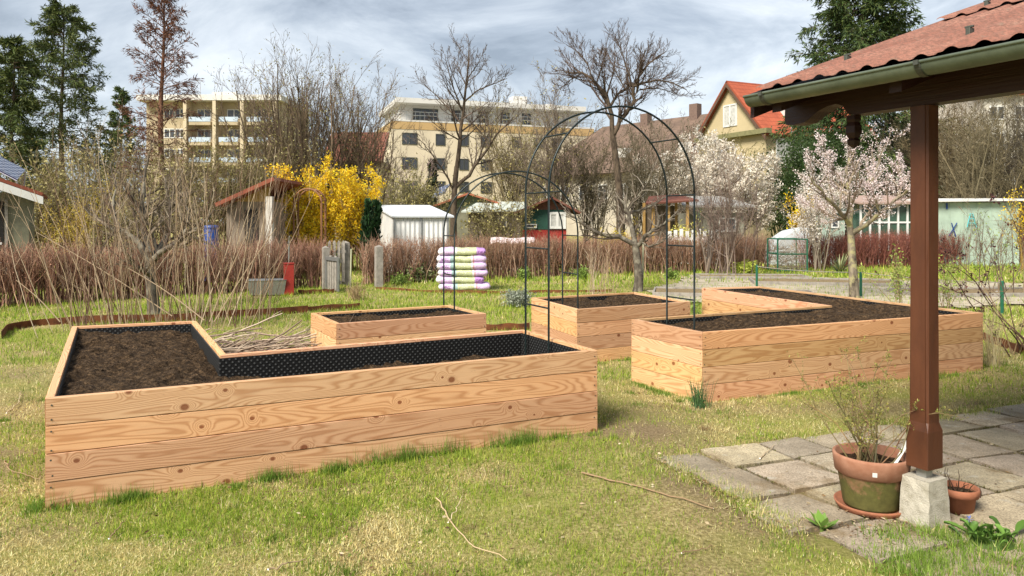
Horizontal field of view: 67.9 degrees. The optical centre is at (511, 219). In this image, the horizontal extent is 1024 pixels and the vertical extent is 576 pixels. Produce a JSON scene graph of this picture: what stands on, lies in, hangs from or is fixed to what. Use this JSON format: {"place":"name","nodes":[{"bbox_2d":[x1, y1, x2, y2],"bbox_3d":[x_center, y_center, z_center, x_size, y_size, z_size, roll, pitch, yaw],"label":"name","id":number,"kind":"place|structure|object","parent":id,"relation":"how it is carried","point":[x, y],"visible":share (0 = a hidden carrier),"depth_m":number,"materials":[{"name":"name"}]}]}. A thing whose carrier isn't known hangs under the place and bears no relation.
{"place":"outdoors","nodes":[
{"label":"outdoors","id":0,"kind":"place"},
{"bbox_2d":[136,92,311,231],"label":"apartment building","id":1,"kind":"structure","parent":0,"point":[228,105],"depth_m":104.94,"materials":[{"name":"white paint"}]},
{"bbox_2d":[326,132,391,239],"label":"house","id":2,"kind":"structure","parent":0,"point":[387,200],"depth_m":63.69,"materials":[{"name":"red tile"}]},
{"bbox_2d":[0,0,984,217],"label":"sky","id":3,"kind":"structure","parent":0,"point":[748,41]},
{"bbox_2d":[0,222,1023,575],"bbox_3d":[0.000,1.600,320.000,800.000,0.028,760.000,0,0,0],"label":"ground","id":4,"kind":"structure","parent":0,"point":[706,536],"depth_m":4.30,"materials":[{"name":"plant"}]},
{"bbox_2d":[0,178,47,289],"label":"garden hut","id":5,"kind":"object","parent":4,"relation":"on","point":[26,202],"visible":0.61,"depth_m":17.34,"materials":[{"name":"grey wood"}]},
{"bbox_2d":[0,156,25,187],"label":"solar panel","id":6,"kind":"object","parent":5,"relation":"attached to","point":[7,167],"visible":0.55,"depth_m":18.09,"materials":[{"name":"glass"}]},
{"bbox_2d":[0,34,68,250],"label":"fir tree","id":7,"kind":"object","parent":4,"relation":"on","point":[16,99],"visible":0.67,"depth_m":35.77,"materials":[{"name":"green plant"}]},
{"bbox_2d":[0,135,118,266],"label":"bare bush","id":8,"kind":"object","parent":4,"relation":"on","point":[45,191],"visible":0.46,"depth_m":23.74,"materials":[{"name":"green plant"}]},
{"bbox_2d":[0,0,127,250],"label":"fir tree","id":9,"kind":"object","parent":4,"relation":"on","point":[57,14],"visible":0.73,"depth_m":39.48,"materials":[{"name":"green plant"}]},
{"bbox_2d":[36,173,122,270],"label":"bush","id":10,"kind":"object","parent":4,"relation":"on","point":[69,226],"visible":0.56,"depth_m":22.39,"materials":[{"name":"brown plant"}]},
{"bbox_2d":[90,85,144,218],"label":"fir tree","id":11,"kind":"object","parent":4,"relation":"on","point":[120,96],"visible":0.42,"depth_m":54.79,"materials":[{"name":"green plant"}]},
{"bbox_2d":[32,125,216,264],"bbox_3d":[-13.911,-0.919,26.720,4.903,5.119,6.370,0,0,44],"label":"bare bush","id":12,"kind":"object","parent":4,"relation":"on","point":[98,168],"visible":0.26,"depth_m":25.86,"materials":[{"name":"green plant"}]},
{"bbox_2d":[59,128,236,314],"bbox_3d":[-5.966,0.023,12.731,3.593,3.277,2.448,0,0,44],"label":"apple tree","id":13,"kind":"object","parent":4,"relation":"on","point":[168,207],"visible":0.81,"depth_m":12.92,"materials":[{"name":"grey plant"}]},
{"bbox_2d":[73,161,223,279],"bbox_3d":[-9.646,0.034,20.531,3.050,3.201,3.579,0,0,40],"label":"bare bush","id":14,"kind":"object","parent":4,"relation":"on","point":[128,216],"visible":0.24,"depth_m":19.93,"materials":[{"name":"brown plant"}]},
{"bbox_2d":[1,305,307,337],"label":"steel edging","id":15,"kind":"object","parent":4,"relation":"on","point":[51,321],"visible":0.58,"depth_m":11.90,"materials":[{"name":"metal"}]},
{"bbox_2d":[111,0,210,259],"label":"larch tree","id":16,"kind":"object","parent":4,"relation":"on","point":[168,33],"visible":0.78,"depth_m":26.88,"materials":[{"name":"red plant"}]},
{"bbox_2d":[0,74,327,337],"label":"cane shrub","id":17,"kind":"object","parent":4,"relation":"on","point":[120,315],"visible":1,"depth_m":11.29,"materials":[{"name":"plant"}]},
{"bbox_2d":[0,230,339,306],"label":"hedge","id":18,"kind":"object","parent":4,"relation":"on","point":[43,280],"visible":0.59,"depth_m":15.32,"materials":[{"name":"brown plant"}]},
{"bbox_2d":[127,99,245,263],"bbox_3d":[-10.731,-1.129,25.299,3.457,5.536,4.943,0,0,0],"label":"bare bush","id":19,"kind":"object","parent":4,"relation":"on","point":[211,174],"visible":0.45,"depth_m":24.87,"materials":[{"name":"brown plant"}]},
{"bbox_2d":[163,141,285,260],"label":"bare bush","id":20,"kind":"object","parent":4,"relation":"on","point":[241,183],"visible":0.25,"depth_m":26.54,"materials":[{"name":"brown plant"}]},
{"bbox_2d":[215,177,306,278],"bbox_3d":[-7.043,0.232,21.650,1.578,2.737,3.300,0,0,0],"label":"garden hut","id":21,"kind":"object","parent":4,"relation":"on","point":[251,191],"visible":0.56,"depth_m":20.50,"materials":[{"name":"red tile"}]},
{"bbox_2d":[245,210,257,261],"bbox_3d":[-7.024,0.510,20.495,0.360,1.581,0.050,0,0,0],"label":"door","id":22,"kind":"structure","parent":21,"relation":"in","point":[254,219],"depth_m":20.47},
{"bbox_2d":[248,278,285,294],"bbox_3d":[-5.205,1.420,16.166,0.802,0.320,0.472,0,0,-15],"label":"water trough","id":23,"kind":"object","parent":4,"relation":"on","point":[275,288],"visible":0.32,"depth_m":16.00,"materials":[{"name":"metal"}]},
{"bbox_2d":[222,114,330,255],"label":"bare bush","id":24,"kind":"object","parent":4,"relation":"on","point":[265,156],"visible":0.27,"depth_m":29.77,"materials":[{"name":"brown plant"}]},
{"bbox_2d":[205,311,355,353],"bbox_3d":[-2.701,1.257,8.104,3.616,0.684,2.215,0,0,0],"label":"brush pile","id":25,"kind":"object","parent":4,"relation":"on","point":[229,346],"visible":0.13,"depth_m":7.96,"materials":[{"name":"wood"}]},
{"bbox_2d":[283,237,294,294],"bbox_3d":[-4.755,0.979,16.194,0.220,1.283,0.214,0,0,-21],"label":"water standpipe","id":26,"kind":"object","parent":4,"relation":"on","point":[289,277],"visible":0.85,"depth_m":16.13,"materials":[{"name":"red paint"}]},
{"bbox_2d":[190,25,404,255],"bbox_3d":[-9.502,-3.409,34.093,9.094,10.114,7.648,0,0,0],"label":"multi stem tree","id":27,"kind":"object","parent":4,"relation":"on","point":[300,128],"visible":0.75,"depth_m":33.53,"materials":[{"name":"brown plant"}]},
{"bbox_2d":[263,163,341,272],"bbox_3d":[-6.426,-0.061,23.001,2.448,3.375,2.967,0,0,0],"label":"forsythia","id":28,"kind":"object","parent":4,"relation":"on","point":[309,226],"visible":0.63,"depth_m":22.74,"materials":[{"name":"yellow plant"}]},
{"bbox_2d":[293,188,326,273],"bbox_3d":[-5.729,0.350,21.525,0.837,2.501,0.505,0,0,0],"label":"garden arbour","id":29,"kind":"object","parent":4,"relation":"on","point":[321,200],"visible":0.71,"depth_m":21.47,"materials":[{"name":"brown wood"}]},
{"bbox_2d":[263,303,359,314],"bbox_3d":[-3.535,1.561,13.280,1.882,0.118,0.115,0,0,-36],"label":"steel edging","id":30,"kind":"object","parent":4,"relation":"on","point":[326,307],"visible":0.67,"depth_m":13.41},
{"bbox_2d":[45,321,597,509],"bbox_3d":[-1.720,1.299,5.830,4.739,0.622,3.263,0,0,0],"label":"raised bed","id":31,"kind":"object","parent":4,"relation":"on","point":[163,406],"visible":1,"depth_m":5.04,"materials":[{"name":"wood"}]},
{"bbox_2d":[525,105,694,354],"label":"garden arch","id":32,"kind":"structure","parent":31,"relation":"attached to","point":[582,119],"depth_m":6.70,"materials":[{"name":"black metal"}]},
{"bbox_2d":[325,255,340,291],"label":"picket gate","id":33,"kind":"structure","parent":4,"relation":"on","point":[332,273],"depth_m":16.86,"materials":[{"name":"grey wood"}]},
{"bbox_2d":[250,59,420,253],"bbox_3d":[-8.332,-3.023,35.798,8.141,9.323,5.670,0,0,0],"label":"multi stem tree","id":34,"kind":"object","parent":4,"relation":"on","point":[362,158],"visible":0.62,"depth_m":35.55,"materials":[{"name":"brown plant"}]},
{"bbox_2d":[312,150,386,271],"bbox_3d":[-5.159,-0.257,24.273,2.637,3.772,3.068,0,0,17],"label":"forsythia","id":35,"kind":"object","parent":4,"relation":"on","point":[349,206],"visible":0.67,"depth_m":23.59,"materials":[{"name":"yellow plant"}]},
{"bbox_2d":[357,198,375,268],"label":"thuja","id":36,"kind":"object","parent":4,"relation":"on","point":[367,217],"visible":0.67,"depth_m":21.42,"materials":[{"name":"green plant"}]},
{"bbox_2d":[371,198,383,244],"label":"thuja","id":37,"kind":"object","parent":4,"relation":"on","point":[376,221],"visible":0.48,"depth_m":21.92,"materials":[{"name":"green plant"}]},
{"bbox_2d":[374,245,382,286],"bbox_3d":[-3.137,1.108,17.900,0.170,1.043,0.170,0,0,-26],"label":"gate post","id":38,"kind":"object","parent":4,"relation":"on","point":[378,265],"visible":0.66,"depth_m":17.83,"materials":[{"name":"grey concrete"}]},
{"bbox_2d":[311,305,485,346],"bbox_3d":[-1.204,1.299,8.035,1.872,0.622,1.610,0,0,0],"label":"raised bed","id":39,"kind":"object","parent":4,"relation":"on","point":[340,327],"visible":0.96,"depth_m":7.78,"materials":[{"name":"wood"}]},
{"bbox_2d":[364,153,464,213],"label":"bare bush","id":40,"kind":"object","parent":4,"relation":"on","point":[407,196],"visible":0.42,"depth_m":29.52,"materials":[{"name":"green plant"}]},
{"bbox_2d":[378,205,453,272],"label":"metal shed","id":41,"kind":"structure","parent":4,"relation":"on","point":[426,221],"depth_m":22.82,"materials":[{"name":"white metal"}]},
{"bbox_2d":[438,282,489,290],"bbox_3d":[-1.089,1.509,17.416,1.177,0.209,0.660,0,0,-3],"label":"soil sack","id":42,"kind":"object","parent":4,"relation":"on","point":[469,286],"visible":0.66,"depth_m":17.11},
{"bbox_2d":[436,275,483,282],"bbox_3d":[-1.188,1.350,17.417,1.094,0.210,0.660,0,0,-3],"label":"soil sack","id":43,"kind":"object","parent":42,"relation":"on","point":[460,279],"visible":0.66,"depth_m":17.11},
{"bbox_2d":[438,269,487,276],"bbox_3d":[-1.121,1.197,17.408,1.133,0.212,0.660,0,0,-3],"label":"soil sack","id":44,"kind":"object","parent":43,"relation":"on","point":[473,273],"visible":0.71,"depth_m":17.10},
{"bbox_2d":[437,262,486,269],"bbox_3d":[-1.147,1.034,17.390,1.130,0.211,0.660,0,0,-3],"label":"soil sack","id":45,"kind":"object","parent":44,"relation":"on","point":[466,266],"visible":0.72,"depth_m":17.08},
{"bbox_2d":[437,255,486,262],"bbox_3d":[-1.152,0.877,17.407,1.131,0.208,0.660,0,0,-3],"label":"soil sack","id":46,"kind":"object","parent":45,"relation":"on","point":[468,258],"visible":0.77,"depth_m":17.10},
{"bbox_2d":[438,247,485,255],"bbox_3d":[-1.144,0.718,17.401,1.085,0.213,0.660,0,0,-3],"label":"soil sack","id":47,"kind":"object","parent":46,"relation":"on","point":[467,251],"visible":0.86,"depth_m":17.10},
{"bbox_2d":[433,193,499,245],"bbox_3d":[-1.908,0.209,34.300,3.661,2.781,3.400,0,0,0],"label":"garden hut","id":48,"kind":"object","parent":4,"relation":"on","point":[462,216],"visible":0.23,"depth_m":33.00,"materials":[{"name":"orange tile"}]},
{"bbox_2d":[407,23,529,246],"bbox_3d":[-1.552,-2.519,26.332,4.335,8.337,3.471,0,0,0],"label":"bare tree","id":49,"kind":"object","parent":4,"relation":"on","point":[455,185],"visible":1,"depth_m":25.93,"materials":[{"name":"brown plant"}]},
{"bbox_2d":[376,96,593,212],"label":"apartment building","id":50,"kind":"structure","parent":4,"relation":"on","point":[427,130],"depth_m":76.52,"materials":[{"name":"paint"}]},
{"bbox_2d":[461,202,524,253],"bbox_3d":[-0.747,0.399,31.704,2.538,2.403,3.009,0,0,0],"label":"garden hut","id":51,"kind":"object","parent":4,"relation":"on","point":[477,204],"visible":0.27,"depth_m":30.50,"materials":[{"name":"green metal"}]},
{"bbox_2d":[376,287,611,293],"bbox_3d":[-0.487,1.576,16.863,5.383,0.088,0.645,0,0,6],"label":"steel edging","id":52,"kind":"object","parent":4,"relation":"on","point":[462,291],"visible":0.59,"depth_m":16.70,"materials":[{"name":"metal"}]},
{"bbox_2d":[459,178,552,255],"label":"bare bush","id":53,"kind":"object","parent":4,"relation":"on","point":[491,223],"visible":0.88,"depth_m":26.66,"materials":[{"name":"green plant"}]},
{"bbox_2d":[454,69,559,237],"bbox_3d":[-0.115,-2.990,38.298,5.696,9.250,5.518,0,0,0],"label":"bare bush","id":54,"kind":"object","parent":4,"relation":"on","point":[504,166],"visible":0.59,"depth_m":37.73,"materials":[{"name":"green plant"}]},
{"bbox_2d":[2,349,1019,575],"bbox_3d":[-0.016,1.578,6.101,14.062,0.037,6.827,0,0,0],"label":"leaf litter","id":55,"kind":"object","parent":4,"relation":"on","point":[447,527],"visible":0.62,"depth_m":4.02,"materials":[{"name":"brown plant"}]},
{"bbox_2d":[500,285,535,307],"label":"lavender","id":56,"kind":"object","parent":4,"relation":"on","point":[516,297],"visible":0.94,"depth_m":13.93,"materials":[{"name":"green plant"}]},
{"bbox_2d":[513,196,580,262],"bbox_3d":[1.262,0.380,28.600,2.413,2.440,3.000,0,0,0],"label":"garden hut","id":57,"kind":"object","parent":4,"relation":"on","point":[540,214],"visible":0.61,"depth_m":27.50,"materials":[{"name":"green paint"}]},
{"bbox_2d":[496,60,606,215],"bbox_3d":[1.904,-2.871,33.413,5.266,9.002,4.836,0,0,44],"label":"bare bush","id":58,"kind":"object","parent":4,"relation":"on","point":[562,169],"visible":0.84,"depth_m":32.85,"materials":[{"name":"brown plant"}]},
{"bbox_2d":[350,228,779,284],"bbox_3d":[2.161,0.897,21.962,13.924,1.415,1.983,0,0,-26],"label":"hedge","id":59,"kind":"object","parent":4,"relation":"on","point":[511,258],"visible":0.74,"depth_m":21.53,"materials":[{"name":"brown plant"}]},
{"bbox_2d":[545,127,637,254],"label":"bare bush","id":60,"kind":"object","parent":4,"relation":"on","point":[590,193],"visible":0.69,"depth_m":33.96,"materials":[{"name":"brown plant"}]},
{"bbox_2d":[584,239,625,293],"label":"dry stalks","id":61,"kind":"object","parent":4,"relation":"on","point":[593,278],"visible":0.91,"depth_m":15.89,"materials":[{"name":"plant"}]},
{"bbox_2d":[531,292,689,361],"bbox_3d":[1.203,1.299,9.410,1.914,0.622,2.018,0,0,0],"label":"raised bed","id":62,"kind":"object","parent":4,"relation":"on","point":[601,324],"visible":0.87,"depth_m":8.77,"materials":[{"name":"wood"}]},
{"bbox_2d":[443,170,578,311],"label":"garden arch","id":63,"kind":"structure","parent":62,"relation":"attached to","point":[493,175],"depth_m":8.66,"materials":[{"name":"black metal"}]},
{"bbox_2d":[534,18,704,264],"bbox_3d":[3.891,-2.918,27.563,6.488,9.140,4.694,0,0,0],"label":"bare tree","id":64,"kind":"object","parent":4,"relation":"on","point":[601,90],"visible":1,"depth_m":26.94,"materials":[{"name":"brown plant"}]},
{"bbox_2d":[559,151,681,291],"bbox_3d":[2.437,0.039,16.866,2.758,3.247,2.271,0,0,0],"label":"apple tree","id":65,"kind":"object","parent":4,"relation":"on","point":[634,243],"visible":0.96,"depth_m":16.88,"materials":[{"name":"grey plant"}]},
{"bbox_2d":[596,97,720,252],"bbox_3d":[7.021,-1.864,35.449,5.704,7.007,6.084,0,0,-35],"label":"bare bush","id":66,"kind":"object","parent":4,"relation":"on","point":[638,205],"visible":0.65,"depth_m":35.31,"materials":[{"name":"brown plant"}]},
{"bbox_2d":[617,111,705,195],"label":"bare bush","id":67,"kind":"object","parent":4,"relation":"on","point":[676,157],"visible":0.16,"depth_m":39.54,"materials":[{"name":"brown plant"}]},
{"bbox_2d":[643,194,698,253],"bbox_3d":[6.050,0.266,30.003,2.016,2.668,2.607,0,0,0],"label":"garden hut","id":68,"kind":"object","parent":4,"relation":"on","point":[648,215],"visible":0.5,"depth_m":31.00,"materials":[{"name":"beige tile"}]},
{"bbox_2d":[635,141,718,212],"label":"blossom tree","id":69,"kind":"object","parent":4,"relation":"on","point":[688,175],"visible":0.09,"depth_m":37.76,"materials":[{"name":"white plant"}]},
{"bbox_2d":[685,376,717,408],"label":"chive clump","id":70,"kind":"object","parent":4,"relation":"on","point":[697,401],"visible":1,"depth_m":6.49,"materials":[{"name":"green plant"}]},
{"bbox_2d":[679,158,741,272],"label":"bare shrub","id":71,"kind":"object","parent":4,"relation":"on","point":[709,259],"visible":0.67,"depth_m":22.54,"materials":[{"name":"plant"}]},
{"bbox_2d":[678,196,754,251],"bbox_3d":[8.302,0.262,32.355,2.923,2.677,3.710,0,0,0],"label":"garden hut","id":72,"kind":"object","parent":4,"relation":"on","point":[681,217],"visible":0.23,"depth_m":31.00,"materials":[{"name":"white paint"}]},
{"bbox_2d":[674,125,791,240],"bbox_3d":[9.991,-1.518,36.159,5.988,6.326,4.202,0,0,45],"label":"blossom tree","id":73,"kind":"object","parent":4,"relation":"on","point":[753,166],"visible":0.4,"depth_m":34.89,"materials":[{"name":"white plant"}]},
{"bbox_2d":[689,142,800,274],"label":"bare shrub","id":74,"kind":"object","parent":4,"relation":"on","point":[729,204],"visible":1,"depth_m":21.26,"materials":[{"name":"plant"}]},
{"bbox_2d":[754,149,806,236],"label":"evergreen bush","id":75,"kind":"object","parent":4,"relation":"on","point":[777,200],"visible":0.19,"depth_m":39.71,"materials":[{"name":"green plant"}]},
{"bbox_2d":[767,238,807,272],"bbox_3d":[8.560,1.126,23.650,0.951,1.320,0.949,0,0,0],"label":"compost cage","id":76,"kind":"object","parent":4,"relation":"on","point":[783,253],"visible":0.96,"depth_m":23.42,"materials":[{"name":"green paint"}]},
{"bbox_2d":[764,227,836,264],"bbox_3d":[10.457,0.950,27.600,2.291,1.400,1.200,0,0,0],"label":"tarpaulin","id":77,"kind":"object","parent":4,"relation":"on","point":[787,233],"visible":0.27,"depth_m":27.00,"materials":[{"name":"plastic"}]},
{"bbox_2d":[631,286,982,401],"bbox_3d":[3.105,1.299,9.000,3.829,0.622,4.660,0,0,0],"label":"raised bed","id":78,"kind":"object","parent":4,"relation":"on","point":[738,342],"visible":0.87,"depth_m":7.38,"materials":[{"name":"wood"}]},
{"bbox_2d":[750,111,880,226],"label":"evergreen bush","id":79,"kind":"object","parent":4,"relation":"on","point":[800,162],"visible":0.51,"depth_m":33.79,"materials":[{"name":"green plant"}]},
{"bbox_2d":[781,146,858,270],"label":"blossom tree","id":80,"kind":"object","parent":4,"relation":"on","point":[809,219],"visible":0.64,"depth_m":23.90,"materials":[{"name":"white plant"}]},
{"bbox_2d":[791,123,909,297],"bbox_3d":[6.932,-0.270,15.333,2.533,3.849,2.955,0,0,17],"label":"cherry tree","id":81,"kind":"object","parent":4,"relation":"on","point":[847,218],"visible":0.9,"depth_m":15.12,"materials":[{"name":"white plant"}]},
{"bbox_2d":[762,0,971,236],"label":"spruce tree","id":82,"kind":"object","parent":4,"relation":"on","point":[838,20],"visible":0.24,"depth_m":37.12,"materials":[{"name":"green plant"}]},
{"bbox_2d":[829,195,909,264],"bbox_3d":[13.386,0.327,27.954,2.390,2.547,2.508,0,0,0],"label":"greenhouse","id":83,"kind":"object","parent":4,"relation":"on","point":[899,219],"visible":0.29,"depth_m":27.03,"materials":[{"name":"white glass"}]},
{"bbox_2d":[856,243,909,302],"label":"young shrub","id":84,"kind":"object","parent":4,"relation":"on","point":[898,277],"visible":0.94,"depth_m":13.21,"materials":[{"name":"green plant"}]},
{"bbox_2d":[743,0,1023,528],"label":"garden shelter","id":85,"kind":"object","parent":4,"relation":"on","point":[971,53],"visible":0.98,"depth_m":3.96,"materials":[{"name":"red wood"}]},
{"bbox_2d":[791,227,1023,268],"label":"hedge","id":86,"kind":"object","parent":4,"relation":"on","point":[873,251],"visible":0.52,"depth_m":25.55,"materials":[{"name":"brown plant"}]},
{"bbox_2d":[852,104,965,198],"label":"bare bush","id":87,"kind":"object","parent":4,"relation":"on","point":[897,149],"visible":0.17,"depth_m":35.26,"materials":[{"name":"brown plant"}]},
{"bbox_2d":[874,193,1023,356],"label":"rose bush","id":88,"kind":"object","parent":4,"relation":"on","point":[1016,333],"visible":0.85,"depth_m":9.02,"materials":[{"name":"green plant"}]},
{"bbox_2d":[888,98,1012,197],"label":"bare bush","id":89,"kind":"object","parent":4,"relation":"on","point":[945,145],"visible":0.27,"depth_m":33.29,"materials":[{"name":"brown plant"}]},
{"bbox_2d":[938,251,976,308],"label":"young shrub","id":90,"kind":"object","parent":4,"relation":"on","point":[946,283],"visible":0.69,"depth_m":12.60,"materials":[{"name":"green plant"}]},
{"bbox_2d":[902,198,1023,265],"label":"garden hut","id":91,"kind":"object","parent":4,"relation":"on","point":[949,211],"visible":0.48,"depth_m":26.50,"materials":[{"name":"green paint"}]},
{"bbox_2d":[904,94,1023,195],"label":"apartment building","id":92,"kind":"structure","parent":4,"relation":"on","point":[996,99],"depth_m":46.00,"materials":[{"name":"beige tile"}]},
{"bbox_2d":[938,95,1023,218],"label":"bare bush","id":93,"kind":"object","parent":4,"relation":"on","point":[974,187],"visible":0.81,"depth_m":28.41,"materials":[{"name":"brown plant"}]},
{"bbox_2d":[943,94,1023,259],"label":"bare bush","id":94,"kind":"object","parent":4,"relation":"on","point":[1015,138],"visible":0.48,"depth_m":29.18,"materials":[{"name":"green plant"}]},
{"bbox_2d":[944,516,1023,550],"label":"weed","id":95,"kind":"object","parent":4,"relation":"on","point":[975,533],"visible":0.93,"depth_m":3.74,"materials":[{"name":"green plant"}]},
{"bbox_2d":[956,199,1023,292],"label":"bare shrub","id":96,"kind":"object","parent":4,"relation":"on","point":[993,248],"visible":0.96,"depth_m":16.37,"materials":[{"name":"brown plant"}]},
{"bbox_2d":[962,293,1022,367],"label":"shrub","id":97,"kind":"object","parent":4,"relation":"on","point":[990,361],"visible":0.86,"depth_m":8.32,"materials":[{"name":"plant"}]},
{"bbox_2d":[995,185,1023,270],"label":"forsythia","id":98,"kind":"object","parent":4,"relation":"on","point":[1020,220],"visible":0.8,"depth_m":23.89,"materials":[{"name":"yellow plant"}]},
{"bbox_2d":[538,103,707,236],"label":"house","id":99,"kind":"structure","parent":0,"point":[695,113],"depth_m":72.70,"materials":[{"name":"brown tile"}]},
{"bbox_2d":[691,81,875,243],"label":"house","id":100,"kind":"structure","parent":0,"point":[728,104],"depth_m":48.98,"materials":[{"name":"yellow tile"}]},
{"bbox_2d":[647,275,1023,307],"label":"gravel path","id":101,"kind":"structure","parent":0,"point":[715,282],"depth_m":17.41,"materials":[{"name":"gravel"}]},
{"bbox_2d":[652,287,814,296],"bbox_3d":[4.639,1.545,15.985,3.276,0.110,1.300,0,0,12],"label":"timber frame","id":102,"kind":"object","parent":101,"relation":"on","point":[678,291],"visible":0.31,"depth_m":16.26,"materials":[{"name":"grey wood"}]},
{"bbox_2d":[695,273,811,278],"bbox_3d":[6.484,1.545,20.599,2.907,0.110,1.000,0,0,4],"label":"timber frame","id":103,"kind":"object","parent":101,"relation":"on","point":[719,276],"visible":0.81,"depth_m":20.70,"materials":[{"name":"grey wood"}]},
{"bbox_2d":[748,277,908,286],"bbox_3d":[7.751,1.545,18.885,3.471,0.110,1.500,0,0,12],"label":"timber frame","id":104,"kind":"object","parent":101,"relation":"on","point":[821,281],"visible":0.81,"depth_m":18.78,"materials":[{"name":"grey wood"}]},
{"bbox_2d":[886,287,1023,296],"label":"timber frame","id":105,"kind":"object","parent":101,"relation":"on","point":[1018,291],"visible":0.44,"depth_m":16.00,"materials":[{"name":"grey wood"}]},
{"bbox_2d":[655,403,1023,575],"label":"patio","id":106,"kind":"structure","parent":0,"point":[1005,506],"depth_m":4.73,"materials":[{"name":"stone"}]},
{"bbox_2d":[832,442,910,519],"bbox_3d":[1.985,1.436,4.200,0.398,0.304,0.398,0,0,0],"label":"plant pot","id":107,"kind":"object","parent":106,"relation":"on","point":[871,490],"visible":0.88,"depth_m":4.07,"materials":[{"name":"ceramic"}]},
{"bbox_2d":[787,335,968,462],"bbox_3d":[1.950,0.985,4.197,0.827,0.717,0.791,0,0,17],"label":"potted shrub","id":108,"kind":"object","parent":107,"relation":"in","point":[873,457],"visible":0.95,"depth_m":4.15,"materials":[{"name":"green plant"}]},
{"bbox_2d":[947,480,980,514],"bbox_3d":[2.450,1.528,4.170,0.210,0.136,0.210,0,0,0],"label":"plant pot","id":109,"kind":"object","parent":106,"relation":"on","point":[962,502],"visible":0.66,"depth_m":4.10,"materials":[{"name":"ceramic"}]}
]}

